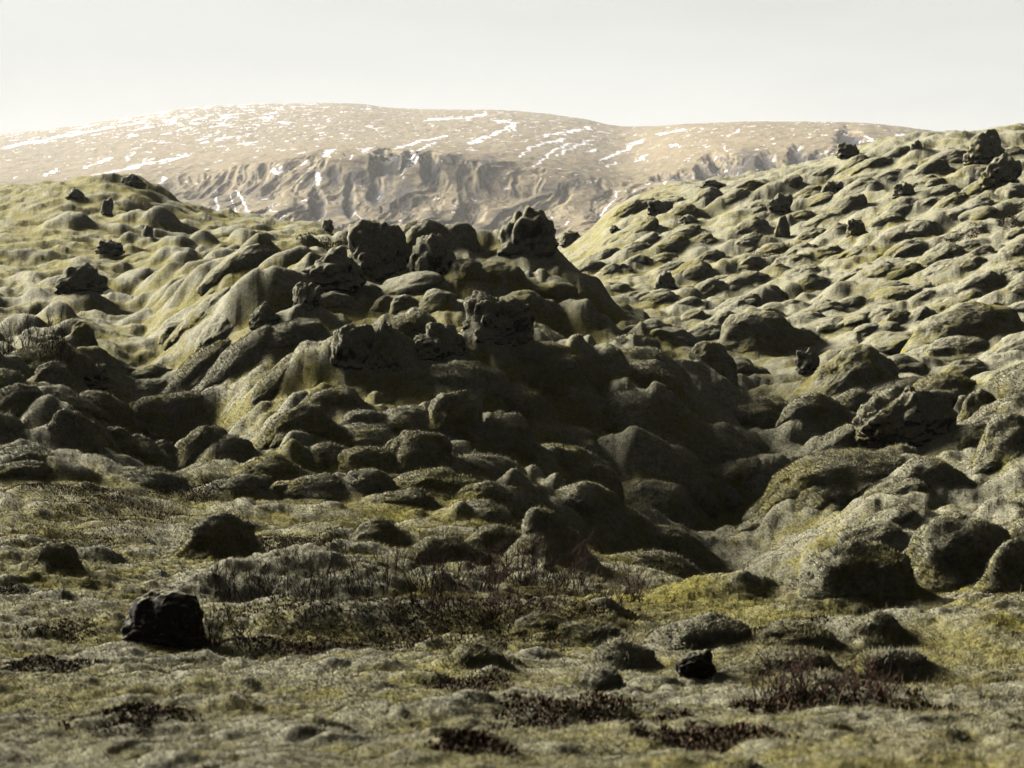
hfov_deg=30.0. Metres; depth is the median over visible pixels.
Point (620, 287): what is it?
mossy boulder
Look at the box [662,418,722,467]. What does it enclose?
mossy boulder
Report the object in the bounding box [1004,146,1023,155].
mossy boulder
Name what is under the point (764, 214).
mossy boulder
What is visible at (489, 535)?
mossy boulder
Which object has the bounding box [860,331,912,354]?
mossy boulder
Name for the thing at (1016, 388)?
mossy boulder
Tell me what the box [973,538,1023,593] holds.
mossy boulder
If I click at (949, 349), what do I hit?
mossy boulder
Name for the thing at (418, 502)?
mossy boulder
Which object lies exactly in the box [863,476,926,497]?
mossy boulder
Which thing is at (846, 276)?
mossy boulder
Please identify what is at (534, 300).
mossy boulder
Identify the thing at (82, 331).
mossy boulder
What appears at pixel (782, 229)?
lava crag
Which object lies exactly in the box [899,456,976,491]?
mossy boulder
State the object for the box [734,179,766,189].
mossy boulder
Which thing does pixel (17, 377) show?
mossy boulder
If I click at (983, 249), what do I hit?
mossy boulder
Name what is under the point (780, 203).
lava crag
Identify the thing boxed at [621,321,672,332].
mossy boulder
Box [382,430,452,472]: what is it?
mossy boulder
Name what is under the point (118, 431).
mossy boulder
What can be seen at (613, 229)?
lava crag
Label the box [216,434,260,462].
mossy boulder
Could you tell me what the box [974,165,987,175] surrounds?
mossy boulder
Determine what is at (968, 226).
mossy boulder
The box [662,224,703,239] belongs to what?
mossy boulder
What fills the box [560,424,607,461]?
mossy boulder
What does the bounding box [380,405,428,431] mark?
mossy boulder
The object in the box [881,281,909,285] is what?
mossy boulder
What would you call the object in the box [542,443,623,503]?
mossy boulder
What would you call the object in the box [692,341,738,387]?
mossy boulder
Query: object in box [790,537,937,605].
mossy boulder
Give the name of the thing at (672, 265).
mossy boulder
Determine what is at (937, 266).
mossy boulder
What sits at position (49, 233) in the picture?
hill
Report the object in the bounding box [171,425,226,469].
mossy boulder
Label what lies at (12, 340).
shrub
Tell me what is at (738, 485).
mossy boulder
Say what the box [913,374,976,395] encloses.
mossy boulder
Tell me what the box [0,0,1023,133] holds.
sky
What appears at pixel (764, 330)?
mossy boulder
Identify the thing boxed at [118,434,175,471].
mossy boulder
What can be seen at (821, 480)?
mossy boulder
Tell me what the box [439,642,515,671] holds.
mossy boulder
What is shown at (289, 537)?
heather
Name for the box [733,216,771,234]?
mossy boulder
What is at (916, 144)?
lava crag
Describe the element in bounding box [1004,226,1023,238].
mossy boulder
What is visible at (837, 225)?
mossy boulder
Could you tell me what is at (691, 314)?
mossy boulder
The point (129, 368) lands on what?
mossy boulder
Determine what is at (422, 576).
shrub
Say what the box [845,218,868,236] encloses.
lava crag
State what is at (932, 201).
mossy boulder
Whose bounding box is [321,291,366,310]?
mossy boulder
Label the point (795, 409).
mossy boulder
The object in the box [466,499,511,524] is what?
mossy boulder
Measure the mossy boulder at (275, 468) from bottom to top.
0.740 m
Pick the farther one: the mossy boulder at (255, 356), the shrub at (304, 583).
the mossy boulder at (255, 356)
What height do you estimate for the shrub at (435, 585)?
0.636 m
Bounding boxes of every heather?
[0,582,36,594]
[0,654,111,673]
[1,610,112,643]
[4,480,157,502]
[24,522,159,548]
[30,490,192,524]
[58,701,202,737]
[147,480,251,503]
[174,634,461,658]
[210,592,503,657]
[256,526,355,554]
[295,233,348,249]
[381,595,648,652]
[420,667,514,692]
[424,726,523,757]
[483,689,698,731]
[627,720,798,754]
[727,689,822,714]
[750,615,828,634]
[751,242,807,256]
[768,680,958,715]
[939,221,991,242]
[997,214,1023,227]
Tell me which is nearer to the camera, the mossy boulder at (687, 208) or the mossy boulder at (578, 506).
the mossy boulder at (578, 506)
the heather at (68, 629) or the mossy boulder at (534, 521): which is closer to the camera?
the heather at (68, 629)
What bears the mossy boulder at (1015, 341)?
on the hill at (784, 379)
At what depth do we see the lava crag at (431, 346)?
53.98 m
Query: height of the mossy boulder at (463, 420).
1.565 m
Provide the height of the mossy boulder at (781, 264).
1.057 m
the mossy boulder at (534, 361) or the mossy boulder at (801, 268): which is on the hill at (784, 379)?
the mossy boulder at (801, 268)
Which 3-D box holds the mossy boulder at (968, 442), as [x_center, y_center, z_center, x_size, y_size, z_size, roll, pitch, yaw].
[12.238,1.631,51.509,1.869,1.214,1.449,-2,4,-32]
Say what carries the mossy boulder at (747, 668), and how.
on the ground at (728, 590)
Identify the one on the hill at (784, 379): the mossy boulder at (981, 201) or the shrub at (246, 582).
the mossy boulder at (981, 201)
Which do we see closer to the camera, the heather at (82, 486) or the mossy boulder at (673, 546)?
the heather at (82, 486)
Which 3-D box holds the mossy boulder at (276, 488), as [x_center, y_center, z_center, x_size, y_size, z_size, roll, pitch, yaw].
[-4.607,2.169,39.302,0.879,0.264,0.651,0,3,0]
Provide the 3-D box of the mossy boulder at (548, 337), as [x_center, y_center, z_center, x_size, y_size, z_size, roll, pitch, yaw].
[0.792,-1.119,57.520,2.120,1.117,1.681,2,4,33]
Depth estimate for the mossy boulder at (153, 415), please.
57.16 m
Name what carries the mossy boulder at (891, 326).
on the hill at (784, 379)
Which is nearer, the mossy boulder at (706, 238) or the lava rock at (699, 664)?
the lava rock at (699, 664)
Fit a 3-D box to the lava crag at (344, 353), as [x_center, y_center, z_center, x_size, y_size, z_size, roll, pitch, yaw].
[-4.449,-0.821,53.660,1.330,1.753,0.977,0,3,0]
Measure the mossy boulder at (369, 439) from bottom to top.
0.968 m
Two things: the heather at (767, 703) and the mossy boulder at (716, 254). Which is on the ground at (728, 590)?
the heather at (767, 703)
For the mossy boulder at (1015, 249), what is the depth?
92.73 m
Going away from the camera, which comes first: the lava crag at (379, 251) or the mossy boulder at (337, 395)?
the mossy boulder at (337, 395)
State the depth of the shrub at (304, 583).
26.03 m
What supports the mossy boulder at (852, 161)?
on the hill at (784, 379)
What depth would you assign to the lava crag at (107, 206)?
131.60 m
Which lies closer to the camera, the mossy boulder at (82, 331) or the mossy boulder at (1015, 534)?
the mossy boulder at (1015, 534)
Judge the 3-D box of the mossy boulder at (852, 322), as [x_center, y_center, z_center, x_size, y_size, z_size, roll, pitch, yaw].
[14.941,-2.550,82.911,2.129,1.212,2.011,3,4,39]
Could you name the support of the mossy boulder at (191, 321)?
on the mound
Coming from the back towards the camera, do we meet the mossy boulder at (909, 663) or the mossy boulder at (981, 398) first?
the mossy boulder at (981, 398)
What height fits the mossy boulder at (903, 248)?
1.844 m
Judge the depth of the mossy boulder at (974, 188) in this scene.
118.86 m
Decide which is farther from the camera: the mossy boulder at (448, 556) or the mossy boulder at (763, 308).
the mossy boulder at (763, 308)
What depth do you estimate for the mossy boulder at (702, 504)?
50.88 m
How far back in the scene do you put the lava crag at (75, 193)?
138.40 m
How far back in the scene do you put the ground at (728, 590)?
17.65 m
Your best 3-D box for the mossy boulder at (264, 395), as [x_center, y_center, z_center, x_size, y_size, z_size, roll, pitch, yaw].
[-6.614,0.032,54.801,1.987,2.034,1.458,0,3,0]
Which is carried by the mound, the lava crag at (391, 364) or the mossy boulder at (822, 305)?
the lava crag at (391, 364)
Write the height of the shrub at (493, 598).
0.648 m
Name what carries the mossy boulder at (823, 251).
on the hill at (784, 379)
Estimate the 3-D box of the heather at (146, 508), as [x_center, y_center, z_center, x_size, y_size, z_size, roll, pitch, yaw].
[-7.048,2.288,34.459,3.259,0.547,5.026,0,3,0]
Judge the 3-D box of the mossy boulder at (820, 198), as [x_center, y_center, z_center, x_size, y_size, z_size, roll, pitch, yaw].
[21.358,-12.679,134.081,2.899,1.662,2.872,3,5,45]
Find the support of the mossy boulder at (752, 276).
on the hill at (784, 379)
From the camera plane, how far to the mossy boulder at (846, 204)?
124.60 m
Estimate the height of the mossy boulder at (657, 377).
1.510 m
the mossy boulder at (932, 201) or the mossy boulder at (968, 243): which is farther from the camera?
the mossy boulder at (932, 201)
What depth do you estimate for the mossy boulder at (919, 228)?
108.91 m
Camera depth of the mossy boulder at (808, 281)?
98.69 m
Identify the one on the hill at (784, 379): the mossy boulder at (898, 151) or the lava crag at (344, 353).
the mossy boulder at (898, 151)
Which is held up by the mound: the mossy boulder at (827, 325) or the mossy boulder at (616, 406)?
the mossy boulder at (616, 406)
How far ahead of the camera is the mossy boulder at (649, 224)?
137.77 m
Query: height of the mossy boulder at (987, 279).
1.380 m
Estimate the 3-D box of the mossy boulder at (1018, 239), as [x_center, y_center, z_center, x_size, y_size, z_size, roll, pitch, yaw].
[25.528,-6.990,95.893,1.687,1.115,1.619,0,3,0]
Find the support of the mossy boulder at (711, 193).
on the hill at (784, 379)
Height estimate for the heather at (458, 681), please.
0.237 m
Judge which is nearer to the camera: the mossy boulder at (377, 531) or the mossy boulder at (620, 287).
the mossy boulder at (377, 531)
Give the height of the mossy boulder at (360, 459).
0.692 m
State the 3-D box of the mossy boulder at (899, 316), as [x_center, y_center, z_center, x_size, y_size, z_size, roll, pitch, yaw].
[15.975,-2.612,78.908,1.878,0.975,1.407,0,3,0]
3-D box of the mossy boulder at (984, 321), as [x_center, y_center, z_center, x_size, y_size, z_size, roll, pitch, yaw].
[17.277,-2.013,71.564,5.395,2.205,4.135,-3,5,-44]
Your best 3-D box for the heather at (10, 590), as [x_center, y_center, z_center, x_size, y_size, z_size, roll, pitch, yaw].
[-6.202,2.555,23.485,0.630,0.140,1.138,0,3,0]
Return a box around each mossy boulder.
[0,368,26,388]
[0,383,43,416]
[0,412,21,432]
[0,445,52,461]
[0,460,51,478]
[9,340,93,378]
[28,540,83,569]
[31,361,75,390]
[35,384,104,419]
[46,408,103,453]
[71,321,97,345]
[79,390,139,433]
[107,426,131,447]
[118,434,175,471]
[121,466,187,486]
[124,363,136,374]
[128,363,172,379]
[131,378,166,397]
[133,391,206,442]
[155,439,176,457]
[158,320,183,346]
[163,287,230,350]
[163,339,230,393]
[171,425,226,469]
[173,512,265,559]
[193,325,270,391]
[194,313,233,351]
[196,243,272,295]
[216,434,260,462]
[216,474,271,494]
[241,453,311,482]
[249,356,290,410]
[256,404,346,449]
[264,318,326,348]
[273,483,287,495]
[281,472,349,499]
[298,385,370,411]
[309,442,347,466]
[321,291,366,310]
[337,446,394,473]
[339,409,386,425]
[343,422,397,447]
[345,468,397,495]
[348,517,410,545]
[359,284,380,298]
[369,296,393,311]
[372,488,436,507]
[379,270,443,296]
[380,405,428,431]
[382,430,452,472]
[387,310,435,337]
[389,294,418,314]
[394,467,478,498]
[403,218,445,245]
[413,535,495,565]
[417,288,459,312]
[424,390,483,440]
[426,360,508,403]
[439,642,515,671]
[443,222,479,252]
[444,258,481,281]
[451,481,522,518]
[453,453,526,479]
[465,524,520,551]
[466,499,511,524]
[478,413,539,460]
[479,259,529,297]
[499,290,545,311]
[500,483,554,512]
[503,384,556,421]
[504,507,596,561]
[507,611,562,635]
[513,341,603,389]
[527,275,578,299]
[534,328,562,341]
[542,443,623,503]
[552,481,655,552]
[553,619,618,646]
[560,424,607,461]
[575,259,604,271]
[576,664,623,691]
[581,248,620,263]
[588,637,664,670]
[599,263,632,275]
[601,231,628,245]
[602,389,672,437]
[608,197,654,219]
[608,334,660,350]
[610,282,630,291]
[616,241,652,252]
[617,216,661,239]
[618,290,649,300]
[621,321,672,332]
[622,346,691,382]
[625,254,651,263]
[627,359,684,401]
[629,550,703,577]
[631,479,704,530]
[635,231,659,243]
[638,288,682,302]
[638,612,751,648]
[648,327,699,346]
[650,252,677,262]
[653,524,723,570]
[656,260,684,270]
[657,234,689,251]
[660,195,683,203]
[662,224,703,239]
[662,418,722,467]
[666,203,708,216]
[667,443,724,518]
[671,259,712,279]
[672,296,701,304]
[680,309,710,321]
[687,323,721,340]
[688,233,717,243]
[691,187,722,201]
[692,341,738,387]
[695,249,725,259]
[695,277,728,297]
[703,309,735,324]
[708,457,759,496]
[712,275,729,279]
[712,430,745,462]
[714,293,760,309]
[716,310,815,353]
[718,663,765,674]
[722,188,750,203]
[724,276,752,290]
[726,395,787,429]
[730,426,768,452]
[731,513,764,535]
[732,253,762,270]
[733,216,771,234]
[733,356,770,373]
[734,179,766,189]
[735,232,762,252]
[736,199,770,212]
[739,270,769,282]
[742,448,904,520]
[742,646,851,677]
[750,619,835,647]
[752,243,787,253]
[753,211,769,218]
[758,284,788,300]
[760,306,774,311]
[771,253,812,265]
[772,263,788,267]
[775,393,849,432]
[779,210,813,218]
[780,174,802,187]
[780,299,801,305]
[781,263,818,276]
[784,243,816,255]
[785,311,826,318]
[786,456,798,464]
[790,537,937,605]
[791,344,898,397]
[792,185,821,201]
[795,273,827,290]
[795,484,847,511]
[796,227,825,239]
[797,298,845,312]
[798,327,820,340]
[801,212,839,227]
[802,669,840,686]
[805,192,834,207]
[806,165,834,179]
[811,245,841,258]
[811,317,843,332]
[812,424,866,451]
[823,222,847,234]
[827,193,867,214]
[830,268,861,284]
[833,177,880,195]
[834,154,866,174]
[834,388,870,411]
[835,311,869,331]
[835,522,901,546]
[835,609,910,646]
[837,245,868,258]
[838,295,874,307]
[842,648,927,680]
[850,156,892,175]
[853,322,879,336]
[856,260,894,277]
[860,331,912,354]
[860,504,915,525]
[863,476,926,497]
[865,212,905,227]
[866,377,917,395]
[867,308,892,320]
[870,286,913,300]
[873,168,901,180]
[877,196,918,214]
[877,321,899,331]
[879,445,916,454]
[881,260,921,280]
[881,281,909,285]
[881,309,909,324]
[883,145,909,157]
[883,228,908,241]
[883,239,923,257]
[887,353,926,372]
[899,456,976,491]
[900,164,917,169]
[900,301,1023,352]
[902,512,1011,591]
[904,158,949,178]
[905,219,936,237]
[906,197,940,213]
[906,286,922,293]
[906,306,936,320]
[908,290,935,300]
[910,174,944,187]
[910,335,988,362]
[912,282,931,287]
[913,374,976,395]
[917,241,964,265]
[918,149,967,165]
[922,258,953,276]
[929,301,960,313]
[930,184,958,194]
[934,192,967,208]
[937,252,987,274]
[939,359,987,377]
[940,232,965,241]
[941,422,985,447]
[946,204,979,220]
[953,221,983,231]
[953,289,985,302]
[954,270,1004,293]
[956,239,978,249]
[958,206,998,222]
[958,388,995,420]
[961,180,982,195]
[961,195,994,206]
[967,393,1023,423]
[969,457,995,474]
[970,413,1023,472]
[971,245,995,254]
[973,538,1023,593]
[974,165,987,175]
[990,331,1023,353]
[991,363,1023,396]
[992,259,1023,267]
[994,183,1023,198]
[996,243,1023,255]
[998,265,1023,281]
[1003,197,1023,211]
[1003,282,1023,297]
[1003,518,1023,540]
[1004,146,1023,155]
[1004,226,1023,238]
[1005,210,1023,223]
[1005,234,1023,245]
[1007,301,1023,312]
[1010,273,1019,280]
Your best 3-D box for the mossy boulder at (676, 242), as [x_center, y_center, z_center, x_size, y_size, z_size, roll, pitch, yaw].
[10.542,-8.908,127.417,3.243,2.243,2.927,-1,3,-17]
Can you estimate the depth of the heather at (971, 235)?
101.96 m
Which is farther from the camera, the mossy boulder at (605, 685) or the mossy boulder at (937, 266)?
the mossy boulder at (937, 266)
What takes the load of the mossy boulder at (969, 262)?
on the hill at (784, 379)
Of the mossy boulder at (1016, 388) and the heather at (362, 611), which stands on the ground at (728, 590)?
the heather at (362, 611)
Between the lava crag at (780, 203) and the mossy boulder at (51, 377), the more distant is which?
the lava crag at (780, 203)
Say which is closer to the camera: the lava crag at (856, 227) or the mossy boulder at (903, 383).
the mossy boulder at (903, 383)
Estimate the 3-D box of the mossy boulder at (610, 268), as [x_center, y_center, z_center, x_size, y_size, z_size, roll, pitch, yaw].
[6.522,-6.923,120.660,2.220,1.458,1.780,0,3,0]
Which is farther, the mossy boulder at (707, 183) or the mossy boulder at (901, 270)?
the mossy boulder at (707, 183)
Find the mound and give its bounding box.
[200,229,820,578]
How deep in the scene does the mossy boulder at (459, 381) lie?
52.35 m
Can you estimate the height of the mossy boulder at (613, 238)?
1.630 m
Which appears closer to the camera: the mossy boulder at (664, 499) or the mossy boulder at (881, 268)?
the mossy boulder at (664, 499)
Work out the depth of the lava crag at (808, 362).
69.06 m
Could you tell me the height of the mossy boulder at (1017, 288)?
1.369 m
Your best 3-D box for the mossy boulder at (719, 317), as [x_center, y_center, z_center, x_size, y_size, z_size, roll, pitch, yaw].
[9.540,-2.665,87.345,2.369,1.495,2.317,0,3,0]
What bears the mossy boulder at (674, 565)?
on the ground at (728, 590)
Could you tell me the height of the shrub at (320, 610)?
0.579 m
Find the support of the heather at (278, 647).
on the ground at (728, 590)
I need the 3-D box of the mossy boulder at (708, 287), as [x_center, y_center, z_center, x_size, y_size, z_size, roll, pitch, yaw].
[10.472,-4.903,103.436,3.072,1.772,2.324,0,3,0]
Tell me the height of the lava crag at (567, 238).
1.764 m
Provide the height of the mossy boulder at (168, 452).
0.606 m
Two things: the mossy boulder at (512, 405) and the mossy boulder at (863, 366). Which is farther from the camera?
the mossy boulder at (863, 366)
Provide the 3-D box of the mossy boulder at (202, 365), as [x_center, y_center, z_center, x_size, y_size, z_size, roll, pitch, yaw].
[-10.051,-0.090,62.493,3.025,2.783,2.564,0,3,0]
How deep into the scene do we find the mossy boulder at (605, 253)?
129.31 m
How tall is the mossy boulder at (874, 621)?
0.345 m
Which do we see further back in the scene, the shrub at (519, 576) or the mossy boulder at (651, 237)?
the mossy boulder at (651, 237)
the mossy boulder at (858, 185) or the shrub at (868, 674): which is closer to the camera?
the shrub at (868, 674)
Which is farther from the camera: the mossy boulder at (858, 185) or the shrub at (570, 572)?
the mossy boulder at (858, 185)
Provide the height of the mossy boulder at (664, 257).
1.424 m
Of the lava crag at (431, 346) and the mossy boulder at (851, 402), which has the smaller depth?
the lava crag at (431, 346)
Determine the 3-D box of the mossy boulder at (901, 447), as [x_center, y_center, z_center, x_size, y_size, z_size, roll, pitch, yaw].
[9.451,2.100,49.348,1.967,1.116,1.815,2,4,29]
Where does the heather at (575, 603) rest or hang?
on the ground at (728, 590)
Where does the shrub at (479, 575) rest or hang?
on the ground at (728, 590)
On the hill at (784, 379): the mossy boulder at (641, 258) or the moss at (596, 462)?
the mossy boulder at (641, 258)
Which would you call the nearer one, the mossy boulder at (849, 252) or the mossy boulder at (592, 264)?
the mossy boulder at (849, 252)
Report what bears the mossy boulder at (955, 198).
on the hill at (784, 379)
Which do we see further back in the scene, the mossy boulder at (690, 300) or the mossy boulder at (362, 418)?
the mossy boulder at (690, 300)
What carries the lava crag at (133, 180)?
on the hill at (49, 233)
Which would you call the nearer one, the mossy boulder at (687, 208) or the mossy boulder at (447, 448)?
the mossy boulder at (447, 448)
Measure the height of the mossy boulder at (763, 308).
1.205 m
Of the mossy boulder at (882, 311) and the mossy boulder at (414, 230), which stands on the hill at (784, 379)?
the mossy boulder at (882, 311)
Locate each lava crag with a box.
[54,262,109,294]
[64,188,85,199]
[83,364,114,390]
[94,239,124,255]
[100,197,113,215]
[121,174,146,187]
[141,225,153,237]
[248,302,280,330]
[293,282,326,310]
[301,245,366,295]
[322,219,333,232]
[330,324,374,369]
[347,219,412,280]
[369,320,400,371]
[407,233,455,274]
[412,322,467,360]
[459,290,535,346]
[497,206,558,258]
[559,230,579,247]
[609,225,619,233]
[647,199,672,217]
[654,270,677,289]
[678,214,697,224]
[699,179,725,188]
[766,192,792,214]
[773,215,789,237]
[794,347,819,374]
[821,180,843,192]
[835,143,859,159]
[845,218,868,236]
[851,385,958,449]
[892,181,915,198]
[910,139,922,150]
[963,129,1005,165]
[979,154,1022,190]
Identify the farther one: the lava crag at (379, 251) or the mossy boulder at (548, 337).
the lava crag at (379, 251)
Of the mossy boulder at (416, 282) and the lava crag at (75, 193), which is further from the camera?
the lava crag at (75, 193)
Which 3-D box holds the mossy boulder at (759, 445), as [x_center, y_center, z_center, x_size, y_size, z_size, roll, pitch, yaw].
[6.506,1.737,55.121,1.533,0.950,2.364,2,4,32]
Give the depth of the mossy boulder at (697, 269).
111.55 m
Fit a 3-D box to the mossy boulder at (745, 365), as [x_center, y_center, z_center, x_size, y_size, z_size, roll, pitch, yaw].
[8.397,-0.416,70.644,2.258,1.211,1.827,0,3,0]
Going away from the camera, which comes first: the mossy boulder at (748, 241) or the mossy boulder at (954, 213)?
the mossy boulder at (954, 213)
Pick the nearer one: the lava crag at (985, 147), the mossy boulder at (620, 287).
the mossy boulder at (620, 287)
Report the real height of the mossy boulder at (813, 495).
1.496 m
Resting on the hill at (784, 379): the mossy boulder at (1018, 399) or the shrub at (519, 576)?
the mossy boulder at (1018, 399)
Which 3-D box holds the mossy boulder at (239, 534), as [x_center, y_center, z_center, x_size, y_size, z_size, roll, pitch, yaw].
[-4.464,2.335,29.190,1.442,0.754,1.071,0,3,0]
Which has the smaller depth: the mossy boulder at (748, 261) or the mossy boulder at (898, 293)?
the mossy boulder at (898, 293)
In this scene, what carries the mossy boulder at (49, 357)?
on the hill at (49, 233)
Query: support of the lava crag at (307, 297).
on the mound
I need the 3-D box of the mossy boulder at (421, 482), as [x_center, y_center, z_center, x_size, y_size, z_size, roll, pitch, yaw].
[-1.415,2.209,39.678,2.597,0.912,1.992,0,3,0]
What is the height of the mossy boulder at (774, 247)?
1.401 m
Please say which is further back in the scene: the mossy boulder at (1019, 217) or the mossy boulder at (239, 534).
the mossy boulder at (1019, 217)
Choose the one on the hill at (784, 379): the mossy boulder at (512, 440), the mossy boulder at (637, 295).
the mossy boulder at (637, 295)
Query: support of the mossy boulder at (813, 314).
on the hill at (784, 379)
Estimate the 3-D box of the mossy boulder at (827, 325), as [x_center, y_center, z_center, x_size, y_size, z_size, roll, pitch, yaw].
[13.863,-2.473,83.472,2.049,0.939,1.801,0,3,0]
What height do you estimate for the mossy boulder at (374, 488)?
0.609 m
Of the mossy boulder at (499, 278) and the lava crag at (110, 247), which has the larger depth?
the lava crag at (110, 247)
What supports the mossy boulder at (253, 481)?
on the mound
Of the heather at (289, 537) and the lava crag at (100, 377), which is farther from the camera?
the lava crag at (100, 377)
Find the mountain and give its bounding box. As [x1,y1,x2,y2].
[0,103,933,248]
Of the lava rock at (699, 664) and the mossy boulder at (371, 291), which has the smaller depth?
the lava rock at (699, 664)
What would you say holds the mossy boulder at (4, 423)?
on the hill at (49, 233)
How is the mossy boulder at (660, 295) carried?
on the hill at (784, 379)
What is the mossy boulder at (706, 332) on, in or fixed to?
on the hill at (784, 379)
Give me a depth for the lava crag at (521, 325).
55.20 m
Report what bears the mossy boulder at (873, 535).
on the hill at (784, 379)
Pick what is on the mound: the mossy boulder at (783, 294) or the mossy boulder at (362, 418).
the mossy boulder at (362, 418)
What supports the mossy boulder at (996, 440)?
on the hill at (784, 379)
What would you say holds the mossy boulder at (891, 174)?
on the hill at (784, 379)
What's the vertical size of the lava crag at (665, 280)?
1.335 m
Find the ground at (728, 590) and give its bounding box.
[0,480,1023,767]
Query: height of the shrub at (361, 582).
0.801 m
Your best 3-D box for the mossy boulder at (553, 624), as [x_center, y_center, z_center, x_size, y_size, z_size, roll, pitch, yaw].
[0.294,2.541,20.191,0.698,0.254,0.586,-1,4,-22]
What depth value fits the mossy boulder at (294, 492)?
38.89 m
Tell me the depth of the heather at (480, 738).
9.64 m
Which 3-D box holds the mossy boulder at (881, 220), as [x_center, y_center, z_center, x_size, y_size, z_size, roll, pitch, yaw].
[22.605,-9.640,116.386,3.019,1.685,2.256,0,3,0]
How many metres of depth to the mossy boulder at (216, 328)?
63.72 m
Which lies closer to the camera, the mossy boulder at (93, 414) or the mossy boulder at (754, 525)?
the mossy boulder at (93, 414)
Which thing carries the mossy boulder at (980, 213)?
on the hill at (784, 379)
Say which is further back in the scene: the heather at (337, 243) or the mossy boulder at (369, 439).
the heather at (337, 243)
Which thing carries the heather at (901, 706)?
on the ground at (728, 590)
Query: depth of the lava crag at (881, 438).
52.05 m
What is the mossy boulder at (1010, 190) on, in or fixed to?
on the hill at (784, 379)
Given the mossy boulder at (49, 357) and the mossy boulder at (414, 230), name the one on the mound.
the mossy boulder at (414, 230)
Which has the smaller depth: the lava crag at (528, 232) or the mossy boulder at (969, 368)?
the mossy boulder at (969, 368)
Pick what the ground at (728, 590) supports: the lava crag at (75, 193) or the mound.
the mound
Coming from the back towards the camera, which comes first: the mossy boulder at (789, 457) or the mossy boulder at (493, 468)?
the mossy boulder at (789, 457)
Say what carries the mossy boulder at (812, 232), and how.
on the hill at (784, 379)
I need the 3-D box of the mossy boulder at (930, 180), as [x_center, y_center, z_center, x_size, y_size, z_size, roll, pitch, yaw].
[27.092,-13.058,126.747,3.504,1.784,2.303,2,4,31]
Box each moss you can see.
[0,290,1023,690]
[0,313,1023,767]
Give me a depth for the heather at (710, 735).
10.62 m
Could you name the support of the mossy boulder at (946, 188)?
on the hill at (784, 379)
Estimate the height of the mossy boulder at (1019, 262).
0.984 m
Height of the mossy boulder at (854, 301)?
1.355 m
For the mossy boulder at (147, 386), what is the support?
on the hill at (49, 233)
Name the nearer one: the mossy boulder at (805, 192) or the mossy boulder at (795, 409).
the mossy boulder at (795, 409)
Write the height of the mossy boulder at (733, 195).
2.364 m
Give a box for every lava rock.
[119,589,206,649]
[675,649,716,678]
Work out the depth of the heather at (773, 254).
116.51 m
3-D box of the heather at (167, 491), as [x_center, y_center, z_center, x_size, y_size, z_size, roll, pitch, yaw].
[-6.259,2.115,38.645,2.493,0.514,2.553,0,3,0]
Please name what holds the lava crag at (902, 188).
on the hill at (784, 379)
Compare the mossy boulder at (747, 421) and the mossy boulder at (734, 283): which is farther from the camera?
the mossy boulder at (734, 283)
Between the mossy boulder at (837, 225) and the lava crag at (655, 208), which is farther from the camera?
the lava crag at (655, 208)
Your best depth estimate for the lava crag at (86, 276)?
81.16 m
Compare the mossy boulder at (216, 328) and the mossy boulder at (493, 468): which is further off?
the mossy boulder at (216, 328)
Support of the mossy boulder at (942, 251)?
on the hill at (784, 379)
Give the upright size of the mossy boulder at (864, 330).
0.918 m
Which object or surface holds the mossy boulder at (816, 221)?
on the hill at (784, 379)
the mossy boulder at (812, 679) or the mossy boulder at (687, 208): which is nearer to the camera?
the mossy boulder at (812, 679)
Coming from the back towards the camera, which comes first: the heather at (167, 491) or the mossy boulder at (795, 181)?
the mossy boulder at (795, 181)
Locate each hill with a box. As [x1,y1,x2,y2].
[0,173,337,506]
[559,123,1023,552]
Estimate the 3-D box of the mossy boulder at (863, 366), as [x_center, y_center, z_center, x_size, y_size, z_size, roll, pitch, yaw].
[11.299,-0.221,64.074,4.159,2.285,3.629,0,3,0]
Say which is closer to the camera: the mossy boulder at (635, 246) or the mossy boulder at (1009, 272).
the mossy boulder at (1009, 272)
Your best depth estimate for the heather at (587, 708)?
12.25 m
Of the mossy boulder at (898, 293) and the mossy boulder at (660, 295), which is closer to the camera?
the mossy boulder at (898, 293)
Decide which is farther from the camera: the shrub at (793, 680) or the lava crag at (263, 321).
the lava crag at (263, 321)
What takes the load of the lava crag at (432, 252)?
on the mound
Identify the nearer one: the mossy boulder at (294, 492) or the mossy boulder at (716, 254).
the mossy boulder at (294, 492)
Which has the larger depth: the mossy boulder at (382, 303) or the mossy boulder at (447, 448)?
the mossy boulder at (382, 303)
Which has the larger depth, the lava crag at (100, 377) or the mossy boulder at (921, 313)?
the mossy boulder at (921, 313)
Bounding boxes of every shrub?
[0,303,80,354]
[35,326,83,371]
[156,578,272,651]
[207,539,288,602]
[250,550,344,599]
[272,543,309,568]
[276,576,365,627]
[320,540,400,597]
[373,525,471,595]
[399,567,494,620]
[419,510,526,593]
[439,512,553,585]
[462,568,575,625]
[523,527,627,596]
[575,554,653,602]
[749,637,836,700]
[811,649,902,703]
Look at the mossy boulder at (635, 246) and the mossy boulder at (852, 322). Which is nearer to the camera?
the mossy boulder at (852, 322)
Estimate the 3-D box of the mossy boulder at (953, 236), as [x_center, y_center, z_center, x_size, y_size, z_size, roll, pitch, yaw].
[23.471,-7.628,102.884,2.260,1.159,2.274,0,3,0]
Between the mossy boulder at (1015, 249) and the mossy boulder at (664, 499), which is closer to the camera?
the mossy boulder at (664, 499)
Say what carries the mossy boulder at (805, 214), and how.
on the hill at (784, 379)
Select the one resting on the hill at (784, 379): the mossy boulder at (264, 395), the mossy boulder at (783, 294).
the mossy boulder at (783, 294)
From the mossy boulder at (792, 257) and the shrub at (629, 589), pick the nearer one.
the shrub at (629, 589)
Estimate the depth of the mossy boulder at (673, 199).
150.90 m
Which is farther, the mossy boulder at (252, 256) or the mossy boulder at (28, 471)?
the mossy boulder at (252, 256)

